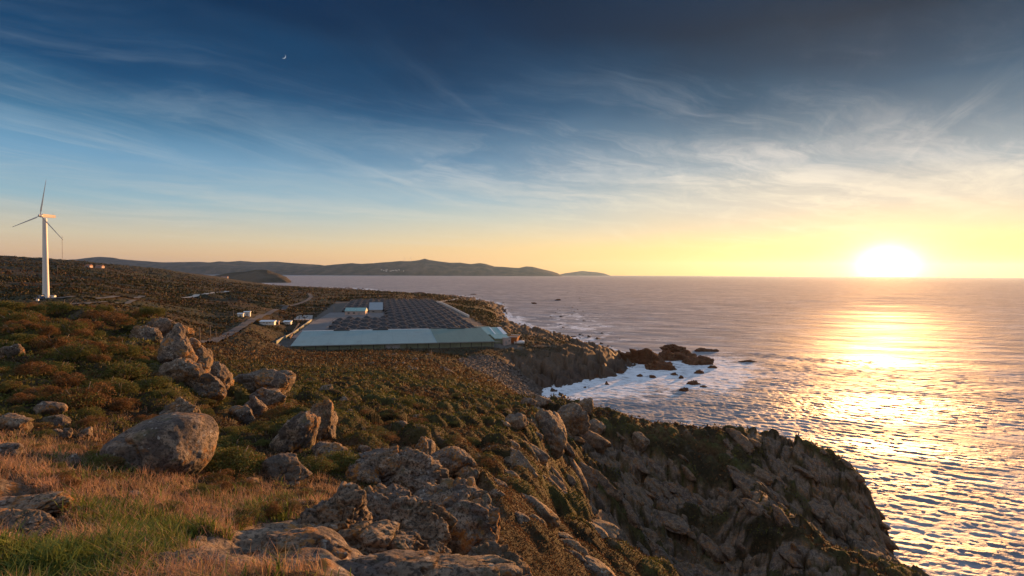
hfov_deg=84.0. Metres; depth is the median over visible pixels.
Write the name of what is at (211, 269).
hills
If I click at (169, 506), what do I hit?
gorse bush
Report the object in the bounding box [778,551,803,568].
rock
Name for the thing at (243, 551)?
stone
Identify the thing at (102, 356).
gorse bush
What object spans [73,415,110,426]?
gorse bush
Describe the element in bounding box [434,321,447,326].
fish tank
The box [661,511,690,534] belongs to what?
rock
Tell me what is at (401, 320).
fish tank
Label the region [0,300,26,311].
gorse bush
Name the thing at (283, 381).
boulder
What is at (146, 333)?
boulder
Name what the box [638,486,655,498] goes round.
rock
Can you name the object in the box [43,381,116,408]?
gorse bush
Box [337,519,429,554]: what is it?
boulder
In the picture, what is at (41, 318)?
gorse bush
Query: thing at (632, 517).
rock
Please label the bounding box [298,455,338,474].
gorse bush
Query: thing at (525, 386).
pebbles
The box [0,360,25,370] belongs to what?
gorse bush
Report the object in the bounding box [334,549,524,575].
boulder
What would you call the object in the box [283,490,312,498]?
gorse bush
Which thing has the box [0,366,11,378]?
gorse bush
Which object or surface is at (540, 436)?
rock
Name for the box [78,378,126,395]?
gorse bush
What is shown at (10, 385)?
gorse bush
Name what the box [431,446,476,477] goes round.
boulder
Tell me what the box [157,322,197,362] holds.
boulder
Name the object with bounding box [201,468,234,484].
gorse bush
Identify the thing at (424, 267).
hills
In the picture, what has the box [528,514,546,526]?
rock
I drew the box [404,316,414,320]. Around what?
fish tank
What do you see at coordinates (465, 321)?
fish tank
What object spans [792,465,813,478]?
rock
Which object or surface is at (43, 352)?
gorse bush
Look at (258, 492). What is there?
gorse bush
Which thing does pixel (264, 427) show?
gorse bush
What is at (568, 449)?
rock
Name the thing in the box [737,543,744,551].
rock
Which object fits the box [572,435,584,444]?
rock
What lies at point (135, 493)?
stone
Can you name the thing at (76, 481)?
gorse bush
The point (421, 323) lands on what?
fish tank
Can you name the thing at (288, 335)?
retaining wall
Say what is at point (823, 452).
rock
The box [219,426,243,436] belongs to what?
gorse bush
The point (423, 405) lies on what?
gorse bush
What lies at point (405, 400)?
gorse bush
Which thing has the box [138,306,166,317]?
gorse bush
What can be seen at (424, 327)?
fish tank
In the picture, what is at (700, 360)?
sea rock
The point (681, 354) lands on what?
sea rock
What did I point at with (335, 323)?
fish tank
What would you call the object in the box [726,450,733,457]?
rock
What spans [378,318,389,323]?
fish tank
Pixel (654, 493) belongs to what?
rock
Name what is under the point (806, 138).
sky
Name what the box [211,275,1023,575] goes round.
sea
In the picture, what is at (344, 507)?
boulder
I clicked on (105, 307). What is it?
gorse bush
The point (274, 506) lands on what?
gorse bush
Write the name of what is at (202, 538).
stone
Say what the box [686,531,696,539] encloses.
rock
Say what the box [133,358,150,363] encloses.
gorse bush
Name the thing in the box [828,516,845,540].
rock
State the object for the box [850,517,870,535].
rock
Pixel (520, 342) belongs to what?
storage tank
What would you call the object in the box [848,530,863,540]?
rock
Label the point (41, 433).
gorse bush
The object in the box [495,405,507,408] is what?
gorse bush
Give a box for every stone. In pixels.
[0,344,25,359]
[0,413,34,431]
[0,442,25,460]
[0,508,7,517]
[33,401,67,416]
[39,414,71,426]
[50,428,62,436]
[61,427,72,438]
[64,453,84,462]
[79,426,92,436]
[128,490,146,498]
[195,536,206,541]
[225,547,260,555]
[244,477,258,481]
[311,441,330,454]
[312,442,347,460]
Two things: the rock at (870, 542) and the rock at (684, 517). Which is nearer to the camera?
the rock at (684, 517)
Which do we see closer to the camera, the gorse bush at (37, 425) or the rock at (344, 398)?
the gorse bush at (37, 425)
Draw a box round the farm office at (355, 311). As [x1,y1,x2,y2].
[345,308,367,314]
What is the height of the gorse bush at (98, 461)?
0.390 m
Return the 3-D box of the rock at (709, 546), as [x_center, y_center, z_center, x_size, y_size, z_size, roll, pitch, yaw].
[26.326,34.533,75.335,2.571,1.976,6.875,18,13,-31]
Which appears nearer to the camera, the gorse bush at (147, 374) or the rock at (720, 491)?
the gorse bush at (147, 374)
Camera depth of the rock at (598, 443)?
82.27 m
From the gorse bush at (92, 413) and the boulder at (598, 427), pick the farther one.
the boulder at (598, 427)
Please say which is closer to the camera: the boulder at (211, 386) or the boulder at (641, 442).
the boulder at (211, 386)
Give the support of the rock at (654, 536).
on the terrain at (570, 363)
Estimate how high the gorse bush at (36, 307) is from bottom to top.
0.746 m
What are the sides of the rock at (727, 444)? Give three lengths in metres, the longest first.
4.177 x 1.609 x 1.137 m
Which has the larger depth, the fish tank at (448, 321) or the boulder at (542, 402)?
the fish tank at (448, 321)
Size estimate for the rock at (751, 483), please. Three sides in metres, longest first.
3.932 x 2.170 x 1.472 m
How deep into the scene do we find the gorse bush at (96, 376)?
19.67 m
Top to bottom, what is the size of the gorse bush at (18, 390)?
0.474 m
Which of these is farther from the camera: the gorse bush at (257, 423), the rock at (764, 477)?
the rock at (764, 477)
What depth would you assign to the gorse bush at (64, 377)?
18.48 m
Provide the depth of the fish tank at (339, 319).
459.93 m
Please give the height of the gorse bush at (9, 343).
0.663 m
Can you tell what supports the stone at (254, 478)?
on the terrain at (570, 363)
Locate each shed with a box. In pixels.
[259,320,275,324]
[283,320,292,324]
[481,327,506,336]
[490,334,507,343]
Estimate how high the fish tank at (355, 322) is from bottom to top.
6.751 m
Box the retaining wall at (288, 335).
[276,319,311,343]
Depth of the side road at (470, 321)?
537.07 m
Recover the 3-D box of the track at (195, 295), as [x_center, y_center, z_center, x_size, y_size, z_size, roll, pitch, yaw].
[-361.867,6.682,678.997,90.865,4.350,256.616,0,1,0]
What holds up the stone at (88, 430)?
on the terrain at (570, 363)
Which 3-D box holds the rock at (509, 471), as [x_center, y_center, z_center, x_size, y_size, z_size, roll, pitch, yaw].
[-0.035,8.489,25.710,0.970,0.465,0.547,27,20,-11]
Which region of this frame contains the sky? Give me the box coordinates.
[0,0,1023,277]
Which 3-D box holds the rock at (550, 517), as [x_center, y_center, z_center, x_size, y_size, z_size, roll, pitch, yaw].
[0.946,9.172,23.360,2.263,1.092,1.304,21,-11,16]
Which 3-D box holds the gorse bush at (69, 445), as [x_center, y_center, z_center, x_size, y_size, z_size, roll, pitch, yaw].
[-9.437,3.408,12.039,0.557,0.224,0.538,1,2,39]
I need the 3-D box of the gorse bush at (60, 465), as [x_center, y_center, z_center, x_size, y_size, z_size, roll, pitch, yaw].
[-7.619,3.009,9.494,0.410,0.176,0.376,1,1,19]
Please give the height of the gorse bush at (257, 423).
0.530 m
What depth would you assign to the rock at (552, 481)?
34.84 m
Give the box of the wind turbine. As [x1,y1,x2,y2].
[13,182,62,298]
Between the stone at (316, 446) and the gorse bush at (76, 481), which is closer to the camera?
the gorse bush at (76, 481)
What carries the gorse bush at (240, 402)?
on the terrain at (570, 363)
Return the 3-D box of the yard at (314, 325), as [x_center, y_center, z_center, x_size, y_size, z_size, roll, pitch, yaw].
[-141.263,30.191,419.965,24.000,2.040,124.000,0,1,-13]
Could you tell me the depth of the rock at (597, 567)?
20.16 m
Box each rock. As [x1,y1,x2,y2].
[318,384,333,392]
[339,396,347,401]
[390,420,406,427]
[489,489,504,497]
[494,478,508,487]
[501,420,510,426]
[503,447,538,478]
[504,469,519,478]
[510,439,519,448]
[514,511,529,523]
[520,493,559,529]
[524,441,549,463]
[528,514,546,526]
[532,447,541,458]
[536,432,542,441]
[548,477,564,493]
[549,471,566,490]
[551,466,563,482]
[558,538,588,554]
[559,531,572,539]
[564,442,575,458]
[565,549,585,562]
[567,474,576,486]
[568,456,588,491]
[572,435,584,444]
[579,430,611,453]
[579,462,622,501]
[584,555,615,575]
[586,520,607,538]
[591,518,619,540]
[618,348,665,364]
[620,496,640,529]
[622,444,649,474]
[630,473,638,483]
[636,541,649,555]
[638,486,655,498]
[644,360,676,370]
[645,457,659,472]
[645,528,662,542]
[649,479,667,497]
[649,540,677,571]
[650,490,659,500]
[658,350,676,360]
[659,344,685,352]
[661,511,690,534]
[662,482,676,492]
[665,481,693,503]
[674,349,696,360]
[675,564,688,575]
[678,454,688,462]
[679,387,688,391]
[681,465,695,480]
[681,514,687,523]
[682,355,713,364]
[686,380,700,384]
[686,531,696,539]
[688,492,709,506]
[689,569,698,575]
[691,564,718,575]
[694,369,703,373]
[695,348,718,351]
[696,533,726,563]
[714,504,722,514]
[717,487,727,495]
[720,544,735,560]
[723,438,733,450]
[724,562,732,571]
[726,428,754,455]
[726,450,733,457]
[726,465,744,475]
[727,468,748,487]
[736,498,742,508]
[737,481,751,498]
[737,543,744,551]
[740,498,769,515]
[747,437,761,446]
[748,479,755,487]
[752,463,773,485]
[759,482,770,494]
[761,510,771,520]
[771,492,785,505]
[772,504,790,527]
[775,476,784,486]
[777,502,790,512]
[778,493,788,508]
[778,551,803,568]
[790,542,801,554]
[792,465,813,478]
[808,500,827,523]
[811,472,821,483]
[812,493,823,501]
[814,518,821,526]
[819,447,826,454]
[824,500,833,512]
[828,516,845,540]
[838,487,847,495]
[840,458,850,468]
[844,474,853,482]
[848,469,864,483]
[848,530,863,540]
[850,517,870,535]
[855,509,866,518]
[860,498,870,509]
[864,535,882,552]
[876,541,889,555]
[877,508,885,519]
[880,521,890,529]
[881,531,898,551]
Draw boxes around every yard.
[291,321,331,337]
[316,312,383,321]
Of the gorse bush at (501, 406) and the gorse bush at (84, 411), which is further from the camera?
the gorse bush at (501, 406)
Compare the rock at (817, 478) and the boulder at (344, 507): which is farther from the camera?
the rock at (817, 478)
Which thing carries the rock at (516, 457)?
on the terrain at (570, 363)
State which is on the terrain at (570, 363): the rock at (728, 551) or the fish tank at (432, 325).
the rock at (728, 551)
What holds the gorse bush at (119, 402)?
on the terrain at (570, 363)
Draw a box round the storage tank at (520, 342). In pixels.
[514,340,524,343]
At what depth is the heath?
33.76 m
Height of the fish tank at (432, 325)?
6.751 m
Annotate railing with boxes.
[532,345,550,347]
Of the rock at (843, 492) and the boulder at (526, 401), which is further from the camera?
the rock at (843, 492)
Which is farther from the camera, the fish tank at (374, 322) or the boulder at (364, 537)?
the fish tank at (374, 322)
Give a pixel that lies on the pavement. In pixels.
(305, 316)
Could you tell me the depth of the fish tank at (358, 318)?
463.54 m
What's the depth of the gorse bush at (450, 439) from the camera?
27.72 m
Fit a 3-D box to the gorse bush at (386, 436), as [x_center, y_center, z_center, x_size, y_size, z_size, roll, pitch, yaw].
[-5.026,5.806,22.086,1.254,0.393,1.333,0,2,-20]
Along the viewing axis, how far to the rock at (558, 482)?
51.57 m
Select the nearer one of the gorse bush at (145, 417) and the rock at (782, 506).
the gorse bush at (145, 417)
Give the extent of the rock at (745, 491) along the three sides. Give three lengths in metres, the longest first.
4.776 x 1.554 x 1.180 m
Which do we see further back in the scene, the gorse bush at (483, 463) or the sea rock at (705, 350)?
the sea rock at (705, 350)
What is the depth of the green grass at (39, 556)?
5.59 m
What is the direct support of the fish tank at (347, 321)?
on the tank yard
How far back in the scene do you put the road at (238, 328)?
336.03 m
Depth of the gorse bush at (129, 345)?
25.05 m
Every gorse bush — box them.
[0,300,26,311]
[0,308,12,316]
[0,309,8,315]
[0,312,38,323]
[0,319,31,327]
[0,324,29,333]
[0,333,40,343]
[0,338,31,349]
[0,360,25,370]
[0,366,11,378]
[0,372,20,378]
[0,380,23,390]
[0,405,28,412]
[1,312,51,322]
[4,392,38,405]
[10,361,58,377]
[10,385,38,394]
[11,309,44,314]
[11,311,47,318]
[16,412,40,421]
[18,302,38,309]
[21,322,45,328]
[22,384,61,399]
[24,355,42,362]
[28,428,59,437]
[30,304,49,311]
[30,335,86,350]
[31,422,52,428]
[32,324,61,337]
[33,348,60,358]
[34,360,78,375]
[37,300,75,313]
[39,317,70,329]
[41,323,60,328]
[42,469,81,480]
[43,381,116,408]
[44,477,85,489]
[46,371,88,387]
[49,461,68,470]
[53,341,101,360]
[55,339,108,354]
[55,443,79,450]
[57,320,93,337]
[57,328,94,338]
[62,511,96,522]
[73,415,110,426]
[75,319,107,328]
[76,370,123,386]
[76,405,105,415]
[77,441,106,454]
[78,310,110,320]
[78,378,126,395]
[79,453,127,471]
[82,412,103,419]
[83,455,101,464]
[84,449,99,455]
[86,353,110,361]
[89,470,125,483]
[92,377,139,397]
[93,312,136,324]
[94,304,113,311]
[95,341,127,353]
[102,355,120,362]
[104,360,151,379]
[106,339,143,354]
[106,397,140,409]
[108,336,126,342]
[111,345,142,356]
[118,358,135,362]
[118,471,129,477]
[119,324,131,330]
[123,309,157,317]
[123,354,149,360]
[132,414,157,421]
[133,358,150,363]
[133,376,172,391]
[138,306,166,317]
[140,345,154,350]
[144,372,161,377]
[147,388,177,397]
[154,500,185,511]
[182,483,220,499]
[201,408,214,415]
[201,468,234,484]
[203,445,266,480]
[210,480,232,492]
[213,503,265,530]
[216,434,255,450]
[217,397,231,404]
[217,436,230,443]
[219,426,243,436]
[232,477,258,488]
[234,399,248,405]
[239,425,255,429]
[239,491,263,498]
[246,420,271,427]
[253,423,276,433]
[258,501,282,517]
[261,402,295,419]
[266,402,283,408]
[268,412,298,423]
[269,494,297,504]
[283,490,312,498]
[283,500,301,511]
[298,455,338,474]
[318,450,359,471]
[353,424,388,435]
[356,409,371,414]
[373,431,399,442]
[378,410,400,416]
[395,397,415,405]
[406,417,428,423]
[417,403,430,408]
[444,434,463,443]
[452,392,461,396]
[465,436,481,446]
[471,452,503,468]
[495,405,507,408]
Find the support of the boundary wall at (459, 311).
on the tank yard
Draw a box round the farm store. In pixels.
[369,302,382,312]
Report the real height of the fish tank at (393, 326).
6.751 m
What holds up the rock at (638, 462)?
on the terrain at (570, 363)
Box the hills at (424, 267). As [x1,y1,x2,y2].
[276,259,560,275]
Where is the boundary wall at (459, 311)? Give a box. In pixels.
[437,301,468,316]
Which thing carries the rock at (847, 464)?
on the terrain at (570, 363)
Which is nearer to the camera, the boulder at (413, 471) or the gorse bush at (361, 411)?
the boulder at (413, 471)
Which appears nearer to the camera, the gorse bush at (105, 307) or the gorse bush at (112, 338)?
the gorse bush at (112, 338)
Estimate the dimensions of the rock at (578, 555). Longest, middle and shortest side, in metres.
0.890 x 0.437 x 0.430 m
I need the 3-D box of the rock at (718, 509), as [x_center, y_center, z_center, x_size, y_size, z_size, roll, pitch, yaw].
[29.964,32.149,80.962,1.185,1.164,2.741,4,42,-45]
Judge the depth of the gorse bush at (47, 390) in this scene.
16.59 m
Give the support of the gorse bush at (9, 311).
on the terrain at (570, 363)
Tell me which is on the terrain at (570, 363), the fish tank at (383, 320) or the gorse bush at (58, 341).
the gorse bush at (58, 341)
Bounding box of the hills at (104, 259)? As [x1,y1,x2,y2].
[70,257,323,265]
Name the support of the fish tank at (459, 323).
on the tank yard
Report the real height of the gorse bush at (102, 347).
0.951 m
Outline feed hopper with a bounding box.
[508,334,519,342]
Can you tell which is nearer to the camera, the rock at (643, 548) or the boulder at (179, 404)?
the boulder at (179, 404)
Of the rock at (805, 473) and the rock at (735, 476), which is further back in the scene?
the rock at (805, 473)
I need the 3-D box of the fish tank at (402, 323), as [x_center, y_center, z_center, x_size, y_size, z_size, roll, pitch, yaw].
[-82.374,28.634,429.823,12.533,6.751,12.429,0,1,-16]
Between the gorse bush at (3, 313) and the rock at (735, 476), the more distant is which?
the rock at (735, 476)
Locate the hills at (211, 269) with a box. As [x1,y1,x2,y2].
[98,262,314,274]
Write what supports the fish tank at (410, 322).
on the tank yard
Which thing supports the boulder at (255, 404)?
on the terrain at (570, 363)
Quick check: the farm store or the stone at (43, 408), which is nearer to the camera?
the stone at (43, 408)
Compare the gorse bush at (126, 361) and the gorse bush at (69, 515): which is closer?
the gorse bush at (69, 515)
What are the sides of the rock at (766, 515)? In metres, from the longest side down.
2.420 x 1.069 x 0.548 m
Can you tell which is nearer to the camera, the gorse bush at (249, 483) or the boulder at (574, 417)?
the gorse bush at (249, 483)
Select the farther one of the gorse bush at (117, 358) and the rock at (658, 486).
the rock at (658, 486)
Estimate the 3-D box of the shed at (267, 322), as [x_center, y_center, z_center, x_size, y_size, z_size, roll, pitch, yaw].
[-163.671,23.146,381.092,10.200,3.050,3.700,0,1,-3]
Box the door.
[386,345,399,348]
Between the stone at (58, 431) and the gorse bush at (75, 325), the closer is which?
the stone at (58, 431)
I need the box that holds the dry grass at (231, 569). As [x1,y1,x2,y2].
[0,354,351,575]
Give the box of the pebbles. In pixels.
[457,354,541,396]
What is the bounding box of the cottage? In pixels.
[244,311,250,316]
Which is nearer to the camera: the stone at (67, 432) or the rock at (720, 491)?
the stone at (67, 432)
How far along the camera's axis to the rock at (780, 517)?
71.46 m
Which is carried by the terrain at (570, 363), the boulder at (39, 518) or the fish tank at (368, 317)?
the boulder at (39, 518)
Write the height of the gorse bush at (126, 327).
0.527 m
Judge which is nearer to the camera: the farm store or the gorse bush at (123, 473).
the gorse bush at (123, 473)
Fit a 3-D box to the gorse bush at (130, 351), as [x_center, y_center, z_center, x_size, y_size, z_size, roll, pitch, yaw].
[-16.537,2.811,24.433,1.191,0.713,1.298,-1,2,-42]
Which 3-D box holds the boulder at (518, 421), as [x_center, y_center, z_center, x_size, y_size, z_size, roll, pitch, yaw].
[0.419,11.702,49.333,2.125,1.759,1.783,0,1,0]
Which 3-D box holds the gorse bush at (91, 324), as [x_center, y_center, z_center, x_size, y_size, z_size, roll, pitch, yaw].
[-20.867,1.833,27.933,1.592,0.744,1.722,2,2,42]
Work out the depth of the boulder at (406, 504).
10.59 m
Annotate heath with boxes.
[0,304,924,575]
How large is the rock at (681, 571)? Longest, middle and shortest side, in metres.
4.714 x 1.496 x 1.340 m
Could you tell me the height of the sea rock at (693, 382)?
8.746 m
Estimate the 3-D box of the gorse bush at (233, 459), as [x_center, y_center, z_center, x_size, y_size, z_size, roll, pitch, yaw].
[-6.209,3.973,12.791,1.579,0.880,1.722,0,1,0]
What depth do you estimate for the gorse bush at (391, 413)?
31.42 m
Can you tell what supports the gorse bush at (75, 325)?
on the terrain at (570, 363)
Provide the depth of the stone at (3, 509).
6.67 m
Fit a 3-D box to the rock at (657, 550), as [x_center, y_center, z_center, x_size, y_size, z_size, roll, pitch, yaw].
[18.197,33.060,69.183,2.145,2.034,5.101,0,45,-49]
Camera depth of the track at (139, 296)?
354.54 m
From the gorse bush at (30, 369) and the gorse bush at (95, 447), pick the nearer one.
the gorse bush at (95, 447)
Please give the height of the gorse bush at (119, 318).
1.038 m
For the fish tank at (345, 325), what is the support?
on the tank yard
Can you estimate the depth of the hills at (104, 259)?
20468.43 m
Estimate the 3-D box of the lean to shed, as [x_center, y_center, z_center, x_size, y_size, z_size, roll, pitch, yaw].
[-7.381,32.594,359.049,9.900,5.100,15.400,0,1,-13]
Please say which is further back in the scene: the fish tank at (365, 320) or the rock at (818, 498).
the fish tank at (365, 320)
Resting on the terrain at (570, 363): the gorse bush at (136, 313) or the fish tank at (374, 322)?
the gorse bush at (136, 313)
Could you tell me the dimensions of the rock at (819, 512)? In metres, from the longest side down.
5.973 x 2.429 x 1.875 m
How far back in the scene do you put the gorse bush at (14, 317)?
28.64 m
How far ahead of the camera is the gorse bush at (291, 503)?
8.96 m
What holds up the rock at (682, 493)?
on the terrain at (570, 363)
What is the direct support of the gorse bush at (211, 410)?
on the terrain at (570, 363)
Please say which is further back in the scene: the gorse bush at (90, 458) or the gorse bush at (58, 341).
the gorse bush at (58, 341)
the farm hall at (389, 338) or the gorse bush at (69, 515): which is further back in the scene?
the farm hall at (389, 338)
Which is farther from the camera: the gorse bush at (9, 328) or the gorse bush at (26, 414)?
the gorse bush at (9, 328)
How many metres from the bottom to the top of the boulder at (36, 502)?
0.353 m
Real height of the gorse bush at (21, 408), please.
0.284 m
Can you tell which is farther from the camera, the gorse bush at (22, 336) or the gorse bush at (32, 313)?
the gorse bush at (32, 313)
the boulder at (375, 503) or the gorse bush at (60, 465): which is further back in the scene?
the boulder at (375, 503)
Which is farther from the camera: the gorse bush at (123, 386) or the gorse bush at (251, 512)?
the gorse bush at (123, 386)
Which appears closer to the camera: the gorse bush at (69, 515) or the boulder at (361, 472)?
the gorse bush at (69, 515)
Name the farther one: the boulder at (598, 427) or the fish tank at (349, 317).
the fish tank at (349, 317)
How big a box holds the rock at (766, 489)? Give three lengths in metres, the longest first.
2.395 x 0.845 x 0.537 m
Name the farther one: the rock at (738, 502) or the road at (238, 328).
the road at (238, 328)
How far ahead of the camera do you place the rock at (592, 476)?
71.42 m
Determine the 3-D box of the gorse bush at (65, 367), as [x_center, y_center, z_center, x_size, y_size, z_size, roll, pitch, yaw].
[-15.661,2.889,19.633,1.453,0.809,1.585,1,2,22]
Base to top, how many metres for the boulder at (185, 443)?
1.574 m
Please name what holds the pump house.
on the terrain at (570, 363)
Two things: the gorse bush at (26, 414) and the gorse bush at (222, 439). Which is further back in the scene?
the gorse bush at (222, 439)
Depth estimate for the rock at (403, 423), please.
28.16 m
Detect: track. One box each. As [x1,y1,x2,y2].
[32,300,142,303]
[56,295,144,298]
[182,291,228,297]
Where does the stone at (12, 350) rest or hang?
on the terrain at (570, 363)
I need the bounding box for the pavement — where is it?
[294,315,312,319]
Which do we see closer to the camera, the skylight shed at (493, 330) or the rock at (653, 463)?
the rock at (653, 463)
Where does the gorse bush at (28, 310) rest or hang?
on the terrain at (570, 363)
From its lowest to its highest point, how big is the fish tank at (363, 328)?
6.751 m
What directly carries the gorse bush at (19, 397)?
on the terrain at (570, 363)
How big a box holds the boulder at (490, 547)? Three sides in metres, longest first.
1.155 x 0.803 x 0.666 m
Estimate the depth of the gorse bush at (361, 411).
28.89 m
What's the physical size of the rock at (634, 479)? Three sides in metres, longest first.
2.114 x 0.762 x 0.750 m
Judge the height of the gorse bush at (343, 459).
0.731 m
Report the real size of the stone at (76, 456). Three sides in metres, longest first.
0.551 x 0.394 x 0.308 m
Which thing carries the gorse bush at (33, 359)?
on the terrain at (570, 363)
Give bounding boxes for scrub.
[0,255,571,391]
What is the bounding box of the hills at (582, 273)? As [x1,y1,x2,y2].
[560,271,609,275]
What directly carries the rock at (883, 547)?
on the terrain at (570, 363)
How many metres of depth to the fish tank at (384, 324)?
424.79 m
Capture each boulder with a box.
[0,491,73,515]
[0,509,59,538]
[99,412,218,477]
[129,325,162,342]
[146,317,194,338]
[152,548,267,574]
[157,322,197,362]
[157,357,204,387]
[157,397,200,414]
[184,373,226,405]
[189,337,205,351]
[195,347,213,372]
[210,361,233,392]
[229,404,255,424]
[233,368,295,394]
[244,395,267,415]
[249,387,286,404]
[256,452,311,485]
[260,527,352,559]
[269,411,320,453]
[300,481,372,531]
[310,399,337,441]
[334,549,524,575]
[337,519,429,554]
[344,460,381,484]
[349,445,448,494]
[357,445,370,452]
[363,485,393,521]
[366,483,457,533]
[400,512,451,553]
[413,477,500,554]
[415,436,435,455]
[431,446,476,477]
[455,465,479,478]
[466,540,532,575]
[505,412,528,429]
[521,397,536,407]
[534,395,553,407]
[535,408,566,458]
[557,402,590,435]
[577,397,593,417]
[589,419,605,435]
[632,432,649,452]
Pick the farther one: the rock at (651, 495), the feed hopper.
the feed hopper
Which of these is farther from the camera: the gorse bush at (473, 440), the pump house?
the pump house
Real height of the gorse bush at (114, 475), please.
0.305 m
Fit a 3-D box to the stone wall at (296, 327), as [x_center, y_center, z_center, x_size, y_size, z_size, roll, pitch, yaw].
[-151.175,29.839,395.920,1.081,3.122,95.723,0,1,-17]
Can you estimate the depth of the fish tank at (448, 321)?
450.17 m
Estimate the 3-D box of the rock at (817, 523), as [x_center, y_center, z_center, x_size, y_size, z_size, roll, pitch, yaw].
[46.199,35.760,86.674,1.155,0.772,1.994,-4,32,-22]
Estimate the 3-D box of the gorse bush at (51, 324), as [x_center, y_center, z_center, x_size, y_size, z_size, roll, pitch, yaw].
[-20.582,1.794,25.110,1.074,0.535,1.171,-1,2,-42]
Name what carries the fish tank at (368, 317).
on the tank yard
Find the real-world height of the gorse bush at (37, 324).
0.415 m
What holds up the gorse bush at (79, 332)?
on the terrain at (570, 363)
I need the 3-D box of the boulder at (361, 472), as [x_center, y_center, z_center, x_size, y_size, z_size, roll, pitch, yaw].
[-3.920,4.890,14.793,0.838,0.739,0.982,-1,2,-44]
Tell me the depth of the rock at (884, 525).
94.58 m
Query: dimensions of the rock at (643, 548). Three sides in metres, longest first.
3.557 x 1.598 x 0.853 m
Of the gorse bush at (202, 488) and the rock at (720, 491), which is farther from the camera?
the rock at (720, 491)
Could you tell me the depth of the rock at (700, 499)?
82.81 m
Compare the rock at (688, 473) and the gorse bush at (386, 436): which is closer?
the gorse bush at (386, 436)
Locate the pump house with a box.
[502,337,510,344]
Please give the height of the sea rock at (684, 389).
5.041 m
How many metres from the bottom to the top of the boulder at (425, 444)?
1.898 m
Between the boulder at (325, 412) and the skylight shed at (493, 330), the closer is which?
the boulder at (325, 412)
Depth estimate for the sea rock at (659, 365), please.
358.63 m
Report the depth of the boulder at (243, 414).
22.47 m
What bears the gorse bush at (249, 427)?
on the terrain at (570, 363)
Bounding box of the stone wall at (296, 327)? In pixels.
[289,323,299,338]
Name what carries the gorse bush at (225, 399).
on the terrain at (570, 363)
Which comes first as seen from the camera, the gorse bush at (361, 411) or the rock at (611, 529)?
the gorse bush at (361, 411)
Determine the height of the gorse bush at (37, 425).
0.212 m
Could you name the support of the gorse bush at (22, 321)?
on the terrain at (570, 363)
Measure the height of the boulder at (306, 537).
0.334 m
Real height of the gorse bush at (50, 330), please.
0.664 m
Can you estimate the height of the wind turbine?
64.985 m
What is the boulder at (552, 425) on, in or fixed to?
on the terrain at (570, 363)
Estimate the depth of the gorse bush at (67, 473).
8.76 m
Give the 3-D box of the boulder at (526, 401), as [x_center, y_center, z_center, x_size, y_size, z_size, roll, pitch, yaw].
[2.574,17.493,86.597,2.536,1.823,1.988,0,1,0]
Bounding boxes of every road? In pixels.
[200,293,312,342]
[439,303,480,325]
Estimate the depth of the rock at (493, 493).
20.13 m
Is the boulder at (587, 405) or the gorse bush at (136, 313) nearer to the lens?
the gorse bush at (136, 313)
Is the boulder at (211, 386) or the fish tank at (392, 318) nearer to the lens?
the boulder at (211, 386)
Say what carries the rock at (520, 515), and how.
on the terrain at (570, 363)
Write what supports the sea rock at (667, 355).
in the sea
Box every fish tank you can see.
[325,325,342,329]
[329,321,341,327]
[332,317,345,323]
[337,322,351,328]
[340,319,352,324]
[342,315,356,320]
[346,324,360,329]
[348,320,361,325]
[352,317,363,321]
[356,326,372,329]
[358,318,371,323]
[358,322,371,327]
[362,315,373,319]
[368,324,382,329]
[369,320,380,325]
[376,322,391,327]
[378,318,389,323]
[386,324,400,328]
[387,316,397,321]
[387,320,400,325]
[394,318,408,322]
[395,321,409,326]
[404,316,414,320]
[406,320,417,324]
[406,323,421,328]
[416,321,429,326]
[417,325,432,328]
[424,319,434,324]
[426,323,440,328]
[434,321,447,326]
[440,319,453,324]
[445,323,459,327]
[452,321,465,326]
[459,319,471,324]
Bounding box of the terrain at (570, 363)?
[0,255,928,575]
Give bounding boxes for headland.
[215,270,290,282]
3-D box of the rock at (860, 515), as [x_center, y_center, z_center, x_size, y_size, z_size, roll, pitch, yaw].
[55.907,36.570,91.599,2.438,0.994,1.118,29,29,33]
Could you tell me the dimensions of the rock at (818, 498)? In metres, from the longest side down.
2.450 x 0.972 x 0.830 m
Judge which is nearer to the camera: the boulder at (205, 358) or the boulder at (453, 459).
the boulder at (453, 459)
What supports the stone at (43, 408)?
on the terrain at (570, 363)
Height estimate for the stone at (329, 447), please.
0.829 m
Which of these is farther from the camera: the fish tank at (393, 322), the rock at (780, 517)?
the fish tank at (393, 322)
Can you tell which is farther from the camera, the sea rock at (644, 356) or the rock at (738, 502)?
the sea rock at (644, 356)
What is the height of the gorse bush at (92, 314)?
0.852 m
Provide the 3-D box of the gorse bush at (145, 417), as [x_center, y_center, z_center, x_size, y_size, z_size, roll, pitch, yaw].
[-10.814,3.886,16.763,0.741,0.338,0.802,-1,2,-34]
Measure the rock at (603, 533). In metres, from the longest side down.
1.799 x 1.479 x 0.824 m
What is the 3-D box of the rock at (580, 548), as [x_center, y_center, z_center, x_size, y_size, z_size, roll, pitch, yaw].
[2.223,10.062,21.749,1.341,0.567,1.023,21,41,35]
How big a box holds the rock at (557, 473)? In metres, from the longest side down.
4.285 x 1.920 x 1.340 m
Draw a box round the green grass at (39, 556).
[0,429,350,575]
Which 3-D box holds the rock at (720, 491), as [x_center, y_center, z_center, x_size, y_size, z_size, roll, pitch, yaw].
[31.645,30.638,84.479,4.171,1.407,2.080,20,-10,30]
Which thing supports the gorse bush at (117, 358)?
on the terrain at (570, 363)
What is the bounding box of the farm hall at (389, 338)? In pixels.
[290,327,499,349]
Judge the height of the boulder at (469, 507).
2.268 m
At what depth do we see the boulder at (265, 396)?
27.47 m
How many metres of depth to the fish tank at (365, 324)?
421.75 m
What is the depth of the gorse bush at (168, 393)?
19.01 m
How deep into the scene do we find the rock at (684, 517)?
78.15 m

